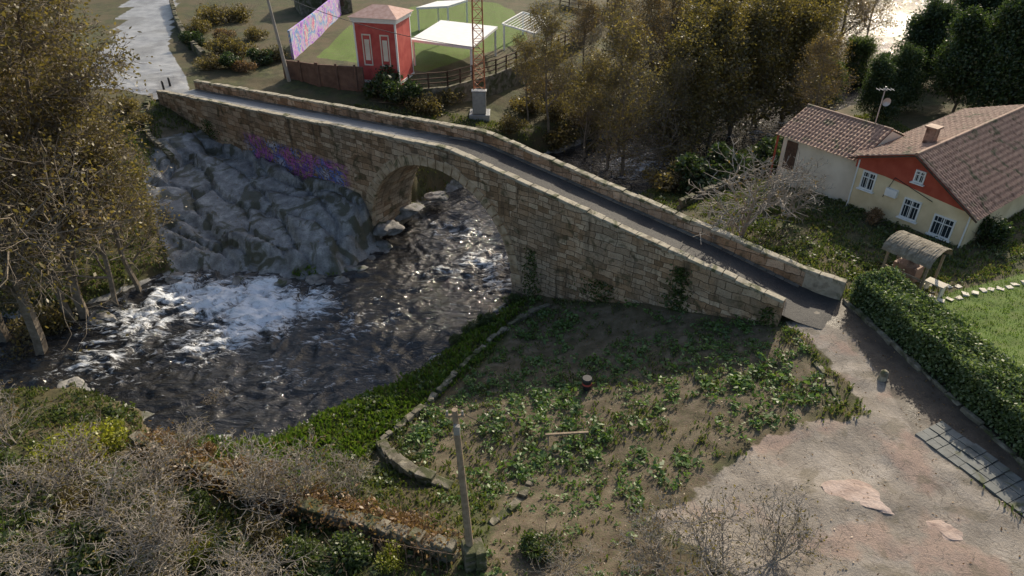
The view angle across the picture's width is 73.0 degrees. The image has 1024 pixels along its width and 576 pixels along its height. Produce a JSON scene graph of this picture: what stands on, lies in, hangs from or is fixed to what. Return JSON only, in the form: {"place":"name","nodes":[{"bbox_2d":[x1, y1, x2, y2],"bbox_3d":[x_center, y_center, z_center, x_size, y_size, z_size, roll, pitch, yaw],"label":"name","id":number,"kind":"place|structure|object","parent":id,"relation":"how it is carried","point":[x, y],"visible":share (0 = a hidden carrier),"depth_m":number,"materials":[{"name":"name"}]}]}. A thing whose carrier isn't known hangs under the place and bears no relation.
{"place":"outdoors","nodes":[
{"label":"outdoors","id":0,"kind":"place"},
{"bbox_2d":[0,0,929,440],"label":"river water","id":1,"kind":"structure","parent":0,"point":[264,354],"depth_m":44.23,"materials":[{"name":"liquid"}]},
{"bbox_2d":[0,0,1023,575],"bbox_3d":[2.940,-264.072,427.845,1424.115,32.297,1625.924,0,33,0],"label":"ground","id":2,"kind":"structure","parent":0,"point":[894,456],"depth_m":34.81,"materials":[{"name":"soil"}]},
{"bbox_2d":[0,444,37,492],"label":"green shrub","id":3,"kind":"object","parent":2,"relation":"on","point":[4,456],"visible":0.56,"depth_m":31.06,"materials":[{"name":"green plant"}]},
{"bbox_2d":[0,506,41,575],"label":"green shrub","id":4,"kind":"object","parent":2,"relation":"on","point":[4,533],"visible":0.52,"depth_m":26.40,"materials":[{"name":"green plant"}]},
{"bbox_2d":[0,379,54,448],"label":"bare shrub","id":5,"kind":"object","parent":2,"relation":"on","point":[5,419],"visible":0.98,"depth_m":33.44,"materials":[{"name":"brown plant"}]},
{"bbox_2d":[0,479,82,541],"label":"bare shrub","id":6,"kind":"object","parent":2,"relation":"on","point":[27,516],"visible":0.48,"depth_m":28.06,"materials":[{"name":"brown plant"}]},
{"bbox_2d":[6,298,77,345],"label":"olive shrub","id":7,"kind":"object","parent":2,"relation":"on","point":[58,318],"visible":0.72,"depth_m":43.83,"materials":[{"name":"green plant"}]},
{"bbox_2d":[0,445,85,532],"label":"bare shrub","id":8,"kind":"object","parent":2,"relation":"on","point":[42,475],"visible":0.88,"depth_m":28.50,"materials":[{"name":"brown plant"}]},
{"bbox_2d":[0,1,99,342],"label":"alder tree","id":9,"kind":"object","parent":2,"relation":"on","point":[5,336],"visible":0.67,"depth_m":36.93,"materials":[{"name":"brown plant"}]},
{"bbox_2d":[0,500,108,575],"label":"bare shrub","id":10,"kind":"object","parent":2,"relation":"on","point":[24,562],"visible":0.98,"depth_m":25.29,"materials":[{"name":"brown plant"}]},
{"bbox_2d":[9,512,113,575],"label":"green shrub","id":11,"kind":"object","parent":2,"relation":"on","point":[79,563],"visible":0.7,"depth_m":26.25,"materials":[{"name":"green plant"}]},
{"bbox_2d":[0,412,137,509],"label":"bare shrub","id":12,"kind":"object","parent":2,"relation":"on","point":[74,449],"visible":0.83,"depth_m":30.18,"materials":[{"name":"brown plant"}]},
{"bbox_2d":[0,42,141,323],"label":"alder tree","id":13,"kind":"object","parent":2,"relation":"on","point":[109,276],"visible":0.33,"depth_m":40.49,"materials":[{"name":"brown plant"}]},
{"bbox_2d":[22,420,122,478],"bbox_3d":[-20.893,7.409,32.571,4.287,2.597,3.832,0,33,-1],"label":"yellow shrub","id":14,"kind":"object","parent":2,"relation":"on","point":[101,430],"visible":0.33,"depth_m":32.44,"materials":[{"name":"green plant"}]},
{"bbox_2d":[41,469,111,531],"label":"olive shrub","id":15,"kind":"object","parent":2,"relation":"on","point":[84,493],"visible":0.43,"depth_m":29.43,"materials":[{"name":"green plant"}]},
{"bbox_2d":[0,0,156,360],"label":"alder tree","id":16,"kind":"object","parent":2,"relation":"on","point":[36,332],"visible":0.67,"depth_m":35.45,"materials":[{"name":"brown plant"}]},
{"bbox_2d":[0,69,157,322],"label":"alder tree","id":17,"kind":"object","parent":2,"relation":"on","point":[65,304],"visible":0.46,"depth_m":39.57,"materials":[{"name":"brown plant"}]},
{"bbox_2d":[0,0,186,318],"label":"alder tree","id":18,"kind":"object","parent":2,"relation":"on","point":[96,74],"visible":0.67,"depth_m":38.11,"materials":[{"name":"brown plant"}]},
{"bbox_2d":[57,411,134,459],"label":"yellow shrub","id":19,"kind":"object","parent":2,"relation":"on","point":[111,428],"visible":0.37,"depth_m":34.05,"materials":[{"name":"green plant"}]},
{"bbox_2d":[33,111,181,291],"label":"alder tree","id":20,"kind":"object","parent":2,"relation":"on","point":[124,191],"visible":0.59,"depth_m":43.87,"materials":[{"name":"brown plant"}]},
{"bbox_2d":[38,448,183,564],"bbox_3d":[-16.044,8.719,27.114,4.847,3.807,4.435,-25,41,-33],"label":"bare shrub","id":21,"kind":"object","parent":2,"relation":"on","point":[98,512],"visible":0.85,"depth_m":27.20,"materials":[{"name":"brown plant"}]},
{"bbox_2d":[66,493,164,561],"bbox_3d":[-15.991,9.341,27.947,3.564,1.702,4.005,20,38,27],"label":"green shrub","id":22,"kind":"object","parent":2,"relation":"on","point":[125,520],"visible":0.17,"depth_m":27.77,"materials":[{"name":"green plant"}]},
{"bbox_2d":[82,451,158,503],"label":"green shrub","id":23,"kind":"object","parent":2,"relation":"on","point":[128,473],"visible":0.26,"depth_m":30.32,"materials":[{"name":"green plant"}]},
{"bbox_2d":[69,430,216,509],"bbox_3d":[-15.474,7.673,29.497,5.572,3.900,3.458,-7,34,-10],"label":"bare shrub","id":24,"kind":"object","parent":2,"relation":"on","point":[163,464],"visible":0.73,"depth_m":29.30,"materials":[{"name":"brown plant"}]},
{"bbox_2d":[79,468,220,575],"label":"bare shrub","id":25,"kind":"object","parent":2,"relation":"on","point":[141,549],"visible":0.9,"depth_m":25.46,"materials":[{"name":"brown plant"}]},
{"bbox_2d":[109,471,237,575],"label":"bare shrub","id":26,"kind":"object","parent":2,"relation":"on","point":[164,539],"visible":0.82,"depth_m":25.67,"materials":[{"name":"brown plant"}]},
{"bbox_2d":[140,409,218,474],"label":"bare shrub","id":27,"kind":"object","parent":2,"relation":"on","point":[187,434],"visible":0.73,"depth_m":32.62,"materials":[{"name":"brown plant"}]},
{"bbox_2d":[170,534,220,570],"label":"shrub","id":28,"kind":"object","parent":2,"relation":"on","point":[193,561],"visible":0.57,"depth_m":26.44,"materials":[{"name":"green plant"}]},
{"bbox_2d":[174,488,222,535],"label":"green shrub","id":29,"kind":"object","parent":2,"relation":"on","point":[202,497],"visible":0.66,"depth_m":28.77,"materials":[{"name":"green plant"}]},
{"bbox_2d":[190,1,234,27],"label":"olive shrub","id":30,"kind":"object","parent":2,"relation":"on","point":[213,15],"visible":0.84,"depth_m":88.52,"materials":[{"name":"green plant"}]},
{"bbox_2d":[0,230,445,575],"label":"undergrowth","id":31,"kind":"object","parent":2,"relation":"on","point":[110,410],"visible":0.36,"depth_m":33.07,"materials":[{"name":"green plant"}]},
{"bbox_2d":[207,524,260,573],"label":"green shrub","id":32,"kind":"object","parent":2,"relation":"on","point":[226,539],"visible":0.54,"depth_m":26.61,"materials":[{"name":"green plant"}]},
{"bbox_2d":[179,426,312,538],"bbox_3d":[-10.682,7.588,28.888,6.315,4.421,3.919,19,38,27],"label":"bare shrub","id":33,"kind":"object","parent":2,"relation":"on","point":[251,458],"visible":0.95,"depth_m":28.64,"materials":[{"name":"brown plant"}]},
{"bbox_2d":[196,519,319,575],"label":"bare shrub","id":34,"kind":"object","parent":2,"relation":"on","point":[250,570],"visible":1,"depth_m":25.02,"materials":[{"name":"brown plant"}]},
{"bbox_2d":[226,508,291,561],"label":"olive shrub","id":35,"kind":"object","parent":2,"relation":"on","point":[266,533],"visible":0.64,"depth_m":27.23,"materials":[{"name":"green plant"}]},
{"bbox_2d":[227,424,353,531],"bbox_3d":[-9.312,7.809,28.894,3.458,3.900,5.572,26,41,34],"label":"bare shrub","id":36,"kind":"object","parent":2,"relation":"on","point":[302,473],"visible":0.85,"depth_m":28.66,"materials":[{"name":"brown plant"}]},
{"bbox_2d":[128,431,459,563],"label":"field stone wall","id":37,"kind":"structure","parent":2,"relation":"on","point":[450,546],"depth_m":27.58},
{"bbox_2d":[121,420,483,568],"bbox_3d":[-10.229,8.599,29.602,19.545,4.650,3.234,15,36,22],"label":"dead bracken","id":38,"kind":"object","parent":2,"relation":"on","point":[434,533],"visible":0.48,"depth_m":28.33,"materials":[{"name":"plant"}]},
{"bbox_2d":[278,527,326,568],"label":"green shrub","id":39,"kind":"object","parent":2,"relation":"on","point":[299,548],"visible":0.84,"depth_m":26.25,"materials":[{"name":"green plant"}]},
{"bbox_2d":[287,0,340,59],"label":"graffiti wall","id":40,"kind":"structure","parent":2,"relation":"on","point":[306,32],"depth_m":82.38,"materials":[{"name":"paint"}]},
{"bbox_2d":[281,59,364,91],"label":"brown panel fence","id":41,"kind":"object","parent":2,"relation":"on","point":[338,77],"visible":0.78,"depth_m":69.17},
{"bbox_2d":[294,0,352,15],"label":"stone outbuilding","id":42,"kind":"structure","parent":2,"relation":"on","point":[345,6],"depth_m":94.24,"materials":[{"name":"stone"}]},
{"bbox_2d":[308,526,375,575],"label":"green shrub","id":43,"kind":"object","parent":2,"relation":"on","point":[357,549],"visible":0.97,"depth_m":26.17,"materials":[{"name":"green plant"}]},
{"bbox_2d":[312,437,379,503],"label":"bare shrub","id":44,"kind":"object","parent":2,"relation":"on","point":[354,466],"visible":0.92,"depth_m":30.07,"materials":[{"name":"brown plant"}]},
{"bbox_2d":[166,265,526,479],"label":"bank grass","id":45,"kind":"structure","parent":2,"relation":"on","point":[382,422],"depth_m":36.51,"materials":[{"name":"plant"}]},
{"bbox_2d":[349,64,406,99],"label":"dark shrub","id":46,"kind":"object","parent":2,"relation":"on","point":[380,78],"visible":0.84,"depth_m":67.77,"materials":[{"name":"green plant"}]},
{"bbox_2d":[347,4,414,84],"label":"red transformer tower","id":47,"kind":"structure","parent":2,"relation":"on","point":[376,48],"depth_m":67.93,"materials":[{"name":"paint"}]},
{"bbox_2d":[369,539,412,574],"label":"yellow shrub","id":48,"kind":"object","parent":2,"relation":"on","point":[386,556],"visible":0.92,"depth_m":25.74,"materials":[{"name":"green plant"}]},
{"bbox_2d":[368,78,426,105],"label":"dark shrub","id":49,"kind":"object","parent":2,"relation":"on","point":[400,92],"visible":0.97,"depth_m":66.78,"materials":[{"name":"green plant"}]},
{"bbox_2d":[375,438,453,489],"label":"curved stone wall","id":50,"kind":"structure","parent":2,"relation":"on","point":[399,463],"depth_m":31.24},
{"bbox_2d":[404,91,443,116],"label":"olive shrub","id":51,"kind":"object","parent":2,"relation":"on","point":[429,105],"visible":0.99,"depth_m":66.49,"materials":[{"name":"green plant"}]},
{"bbox_2d":[411,20,497,78],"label":"white pavilion","id":52,"kind":"structure","parent":2,"relation":"on","point":[452,32],"depth_m":75.19,"materials":[{"name":"paint"}]},
{"bbox_2d":[445,408,472,546],"bbox_3d":[-1.694,7.164,23.614,0.753,7.992,0.358,-6,33,-9],"label":"utility pole","id":53,"kind":"object","parent":2,"relation":"on","point":[455,415],"visible":0.9,"depth_m":23.03,"materials":[{"name":"grey wood"}]},
{"bbox_2d":[379,303,549,439],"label":"garden retaining wall","id":54,"kind":"structure","parent":2,"relation":"on","point":[416,411],"depth_m":38.24,"materials":[{"name":"stone"}]},
{"bbox_2d":[461,537,486,572],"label":"pole base block","id":55,"kind":"structure","parent":2,"relation":"on","point":[474,556],"depth_m":24.94,"materials":[{"name":"concrete"}]},
{"bbox_2d":[469,0,489,121],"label":"lattice mast","id":56,"kind":"object","parent":2,"relation":"on","point":[479,111],"visible":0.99,"depth_m":66.50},
{"bbox_2d":[153,79,847,329],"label":"stone arch bridge","id":57,"kind":"structure","parent":2,"relation":"on","point":[569,224],"depth_m":43.93,"materials":[{"name":"stone"}]},
{"bbox_2d":[197,119,777,326],"bbox_3d":[-7.000,-5.109,49.519,51.987,5.939,0.359,22,39,30],"label":"climbing ivy","id":58,"kind":"object","parent":57,"relation":"attached to","point":[676,290],"visible":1,"depth_m":39.76,"materials":[{"name":"green plant"}]},
{"bbox_2d":[407,0,602,102],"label":"terrace rail fence","id":59,"kind":"object","parent":2,"relation":"on","point":[496,82],"visible":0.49,"depth_m":72.56,"materials":[{"name":"brown wood"}]},
{"bbox_2d":[0,101,1023,575],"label":"grass","id":60,"kind":"structure","parent":2,"relation":"on","point":[964,263],"depth_m":37.65,"materials":[{"name":"plant"}]},
{"bbox_2d":[7,147,1023,575],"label":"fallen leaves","id":61,"kind":"object","parent":2,"relation":"on","point":[591,397],"visible":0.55,"depth_m":33.11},
{"bbox_2d":[508,32,553,119],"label":"riverside tree","id":62,"kind":"object","parent":2,"relation":"on","point":[530,79],"visible":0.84,"depth_m":66.88,"materials":[{"name":"green plant"}]},
{"bbox_2d":[515,518,573,575],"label":"green shrub","id":63,"kind":"object","parent":2,"relation":"on","point":[532,544],"visible":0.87,"depth_m":25.74,"materials":[{"name":"green plant"}]},
{"bbox_2d":[517,0,591,132],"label":"riverside tree","id":64,"kind":"object","parent":2,"relation":"on","point":[553,25],"visible":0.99,"depth_m":64.03,"materials":[{"name":"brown plant"}]},
{"bbox_2d":[537,121,583,151],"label":"olive shrub","id":65,"kind":"object","parent":2,"relation":"on","point":[556,138],"visible":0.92,"depth_m":68.17,"materials":[{"name":"green plant"}]},
{"bbox_2d":[290,316,835,575],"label":"verge weeds","id":66,"kind":"object","parent":2,"relation":"on","point":[641,498],"visible":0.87,"depth_m":32.82,"materials":[{"name":"green plant"}]},
{"bbox_2d":[524,541,605,575],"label":"bare shrub","id":67,"kind":"object","parent":2,"relation":"on","point":[560,568],"visible":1,"depth_m":24.38,"materials":[{"name":"brown plant"}]},
{"bbox_2d":[560,0,606,68],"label":"riverside tree","id":68,"kind":"object","parent":2,"relation":"on","point":[586,28],"visible":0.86,"depth_m":78.10,"materials":[{"name":"green plant"}]},
{"bbox_2d":[557,48,613,157],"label":"riverside tree","id":69,"kind":"object","parent":2,"relation":"on","point":[574,103],"visible":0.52,"depth_m":64.56,"materials":[{"name":"green plant"}]},
{"bbox_2d":[406,295,824,498],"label":"garden weeds","id":70,"kind":"object","parent":2,"relation":"on","point":[742,381],"visible":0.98,"depth_m":33.72,"materials":[{"name":"green plant"}]},
{"bbox_2d":[583,48,664,173],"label":"riverside tree","id":71,"kind":"object","parent":2,"relation":"on","point":[596,103],"visible":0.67,"depth_m":61.61,"materials":[{"name":"green plant"}]},
{"bbox_2d":[604,0,673,85],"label":"riverside tree","id":72,"kind":"object","parent":2,"relation":"on","point":[649,8],"visible":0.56,"depth_m":73.25,"materials":[{"name":"green plant"}]},
{"bbox_2d":[606,488,685,575],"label":"bare shrub","id":73,"kind":"object","parent":2,"relation":"on","point":[657,519],"visible":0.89,"depth_m":24.35,"materials":[{"name":"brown plant"}]},
{"bbox_2d":[583,0,709,183],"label":"riverside tree","id":74,"kind":"object","parent":2,"relation":"on","point":[618,37],"visible":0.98,"depth_m":58.92,"materials":[{"name":"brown plant"}]},
{"bbox_2d":[622,50,700,165],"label":"riverside tree","id":75,"kind":"object","parent":2,"relation":"on","point":[677,77],"visible":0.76,"depth_m":61.77,"materials":[{"name":"green plant"}]},
{"bbox_2d":[641,4,692,92],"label":"riverside tree","id":76,"kind":"object","parent":2,"relation":"on","point":[675,21],"visible":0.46,"depth_m":71.61,"materials":[{"name":"green plant"}]},
{"bbox_2d":[642,155,696,194],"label":"olive shrub","id":77,"kind":"object","parent":2,"relation":"on","point":[655,178],"visible":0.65,"depth_m":55.69,"materials":[{"name":"green plant"}]},
{"bbox_2d":[645,7,742,169],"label":"autumn tree","id":78,"kind":"object","parent":2,"relation":"on","point":[691,41],"visible":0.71,"depth_m":62.63,"materials":[{"name":"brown plant"}]},
{"bbox_2d":[669,150,740,194],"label":"dark shrub","id":79,"kind":"object","parent":2,"relation":"on","point":[695,169],"visible":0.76,"depth_m":54.37,"materials":[{"name":"green plant"}]},
{"bbox_2d":[637,0,782,151],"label":"autumn tree","id":80,"kind":"object","parent":2,"relation":"on","point":[727,33],"visible":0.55,"depth_m":64.28,"materials":[{"name":"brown plant"}]},
{"bbox_2d":[645,484,779,575],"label":"bare shrub","id":81,"kind":"object","parent":2,"relation":"on","point":[703,521],"visible":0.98,"depth_m":23.52,"materials":[{"name":"brown plant"}]},
{"bbox_2d":[702,141,766,183],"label":"dark shrub","id":82,"kind":"object","parent":2,"relation":"on","point":[716,157],"visible":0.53,"depth_m":54.74,"materials":[{"name":"green plant"}]},
{"bbox_2d":[713,0,792,134],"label":"autumn tree","id":83,"kind":"object","parent":2,"relation":"on","point":[760,23],"visible":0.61,"depth_m":67.53,"materials":[{"name":"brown plant"}]},
{"bbox_2d":[684,136,826,240],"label":"bare tree","id":84,"kind":"object","parent":2,"relation":"on","point":[744,209],"visible":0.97,"depth_m":41.64,"materials":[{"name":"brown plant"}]},
{"bbox_2d":[745,136,781,177],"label":"dark shrub","id":85,"kind":"object","parent":2,"relation":"on","point":[766,147],"visible":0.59,"depth_m":55.85,"materials":[{"name":"green plant"}]},
{"bbox_2d":[720,480,848,575],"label":"bare shrub","id":86,"kind":"object","parent":2,"relation":"on","point":[806,531],"visible":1,"depth_m":24.16,"materials":[{"name":"brown plant"}]},
{"bbox_2d":[739,0,846,130],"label":"autumn tree","id":87,"kind":"object","parent":2,"relation":"on","point":[788,11],"visible":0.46,"depth_m":70.70,"materials":[{"name":"brown plant"}]},
{"bbox_2d":[752,154,834,222],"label":"fruit tree","id":88,"kind":"object","parent":2,"relation":"on","point":[792,203],"visible":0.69,"depth_m":45.18,"materials":[{"name":"grey plant"}]},
{"bbox_2d":[766,0,847,119],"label":"autumn tree","id":89,"kind":"object","parent":2,"relation":"on","point":[812,29],"visible":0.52,"depth_m":71.06,"materials":[{"name":"brown plant"}]},
{"bbox_2d":[781,30,858,108],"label":"riverside tree","id":90,"kind":"object","parent":2,"relation":"on","point":[827,62],"visible":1,"depth_m":62.29,"materials":[{"name":"green plant"}]},
{"bbox_2d":[788,0,866,77],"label":"autumn tree","id":91,"kind":"object","parent":2,"relation":"on","point":[831,26],"visible":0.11,"depth_m":83.26,"materials":[{"name":"brown plant"}]},
{"bbox_2d":[655,145,1023,288],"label":"orchard undergrowth","id":92,"kind":"object","parent":2,"relation":"on","point":[1013,261],"visible":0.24,"depth_m":43.60,"materials":[{"name":"green plant"}]},
{"bbox_2d":[821,479,894,514],"bbox_3d":[13.468,7.937,26.725,2.882,0.116,1.444,12,35,18],"label":"rock outcrop","id":93,"kind":"object","parent":2,"relation":"on","point":[851,490],"visible":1,"depth_m":26.71,"materials":[{"name":"beige stone"}]},
{"bbox_2d":[842,33,880,86],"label":"green tree","id":94,"kind":"object","parent":2,"relation":"on","point":[865,47],"visible":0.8,"depth_m":85.78,"materials":[{"name":"green plant"}]},
{"bbox_2d":[827,0,899,53],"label":"riverside tree","id":95,"kind":"object","parent":2,"relation":"on","point":[864,19],"visible":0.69,"depth_m":92.82,"materials":[{"name":"brown plant"}]},
{"bbox_2d":[851,52,908,122],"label":"evergreen tree","id":96,"kind":"object","parent":2,"relation":"on","point":[881,75],"visible":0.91,"depth_m":63.95,"materials":[{"name":"green plant"}]},
{"bbox_2d":[769,86,1023,247],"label":"cream cottage","id":97,"kind":"structure","parent":2,"relation":"on","point":[956,178],"depth_m":45.06,"materials":[{"name":"paint"}]},
{"bbox_2d":[888,41,930,111],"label":"evergreen tree","id":98,"kind":"object","parent":2,"relation":"on","point":[908,62],"visible":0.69,"depth_m":64.61,"materials":[{"name":"green plant"}]},
{"bbox_2d":[881,230,952,293],"bbox_3d":[22.248,-1.451,38.407,2.400,2.697,2.733,-22,39,-30],"label":"garden shelter","id":99,"kind":"object","parent":2,"relation":"on","point":[916,254],"visible":0.98,"depth_m":37.77,"materials":[{"name":"brown wood"}]},
{"bbox_2d":[890,0,963,85],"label":"evergreen tree","id":100,"kind":"object","parent":2,"relation":"on","point":[926,27],"visible":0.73,"depth_m":69.38,"materials":[{"name":"green plant"}]},
{"bbox_2d":[842,299,1023,470],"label":"hedge base wall","id":101,"kind":"structure","parent":2,"relation":"on","point":[965,411],"depth_m":31.67,"materials":[{"name":"stone"}]},
{"bbox_2d":[847,264,1023,459],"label":"garden hedge","id":102,"kind":"object","parent":2,"relation":"on","point":[909,318],"visible":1,"depth_m":31.64,"materials":[{"name":"green plant"}]},
{"bbox_2d":[921,2,1010,111],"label":"evergreen tree","id":103,"kind":"object","parent":2,"relation":"on","point":[951,59],"visible":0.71,"depth_m":62.29,"materials":[{"name":"green plant"}]},
{"bbox_2d":[954,0,1023,109],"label":"evergreen tree","id":104,"kind":"object","parent":2,"relation":"on","point":[1006,63],"visible":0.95,"depth_m":59.87,"materials":[{"name":"green plant"}]},
{"bbox_2d":[974,213,1020,244],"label":"dark shrub","id":105,"kind":"object","parent":2,"relation":"on","point":[991,229],"visible":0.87,"depth_m":41.94,"materials":[{"name":"green plant"}]},
{"bbox_2d":[915,421,1023,516],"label":"slab pavement","id":106,"kind":"structure","parent":0,"point":[948,442],"depth_m":27.63,"materials":[{"name":"stone"}]},
{"bbox_2d":[933,272,1023,368],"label":"lawn grass","id":107,"kind":"structure","parent":0,"point":[985,308],"depth_m":36.61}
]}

